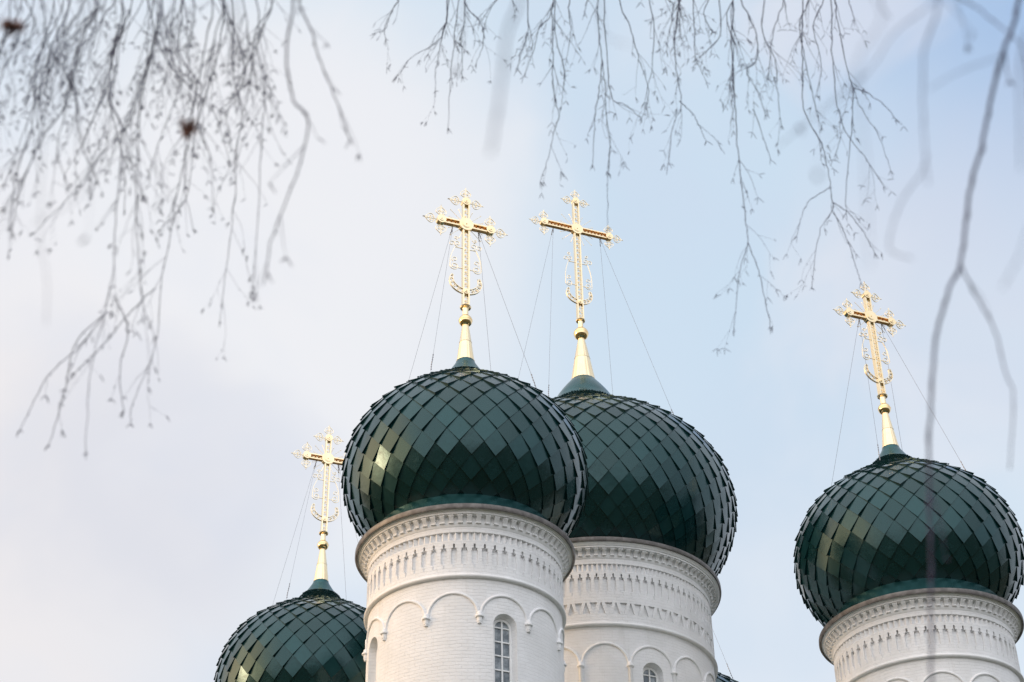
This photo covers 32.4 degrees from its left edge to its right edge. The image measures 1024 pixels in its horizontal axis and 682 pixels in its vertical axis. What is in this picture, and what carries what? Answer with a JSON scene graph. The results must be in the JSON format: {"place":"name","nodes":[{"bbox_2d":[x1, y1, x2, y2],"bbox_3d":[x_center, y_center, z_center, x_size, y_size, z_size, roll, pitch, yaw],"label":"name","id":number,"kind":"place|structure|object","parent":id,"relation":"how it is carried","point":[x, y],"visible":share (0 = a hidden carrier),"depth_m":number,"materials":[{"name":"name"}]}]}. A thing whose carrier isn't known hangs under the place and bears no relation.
{"place":"outdoors","nodes":[
{"label":"outdoors","id":0,"kind":"place"},
{"bbox_2d":[0,0,1023,681],"label":"sky","id":1,"kind":"structure","parent":0,"point":[138,557],"materials":[{"name":"blue"}]},
{"label":"ground","id":2,"kind":"structure","parent":0,"visible":0},
{"bbox_2d":[0,0,360,455],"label":"birch tree","id":3,"kind":"object","parent":2,"relation":"on","point":[12,27],"visible":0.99,"depth_m":6.93,"materials":[{"name":"brown plant"}]},
{"bbox_2d":[32,0,1023,681],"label":"birch tree","id":4,"kind":"object","parent":2,"relation":"on","point":[972,178],"visible":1,"depth_m":3.36,"materials":[{"name":"brown plant"}]},
{"bbox_2d":[370,0,906,354],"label":"birch tree","id":5,"kind":"object","parent":2,"relation":"on","point":[732,77],"visible":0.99,"depth_m":11.75,"materials":[{"name":"brown plant"}]},
{"bbox_3d":[2.427,22.090,41.115,21.400,13.800,22.200,12,-37,-18],"label":"church building","id":6,"kind":"object","parent":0,"visible":0},
{"bbox_2d":[214,425,366,681],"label":"domed tower","id":7,"kind":"structure","parent":6,"relation":"on","point":[316,631],"depth_m":51.48,"materials":[{"name":"green metal"}]},
{"bbox_2d":[341,188,588,681],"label":"domed tower","id":8,"kind":"structure","parent":6,"relation":"on","point":[464,482],"depth_m":40.66,"materials":[{"name":"metal"}]},
{"bbox_2d":[493,619,511,681],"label":"window","id":9,"kind":"structure","parent":8,"relation":"in","point":[502,647],"depth_m":38.77,"materials":[{"name":"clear glass"}]},
{"bbox_2d":[518,190,737,681],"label":"domed tower","id":10,"kind":"structure","parent":6,"relation":"on","point":[651,536],"depth_m":48.53,"materials":[{"name":"metal"}]},
{"bbox_2d":[643,667,657,681],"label":"window","id":11,"kind":"structure","parent":10,"relation":"in","point":[649,675],"depth_m":46.47,"materials":[{"name":"white glass"}]},
{"bbox_2d":[713,631,737,681],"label":"domed tower","id":12,"kind":"structure","parent":6,"relation":"on","point":[722,678],"depth_m":57.14,"materials":[{"name":"green metal"}]},
{"bbox_2d":[793,282,1023,681],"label":"domed tower","id":13,"kind":"structure","parent":6,"relation":"on","point":[861,562],"depth_m":44.80,"materials":[{"name":"green metal"}]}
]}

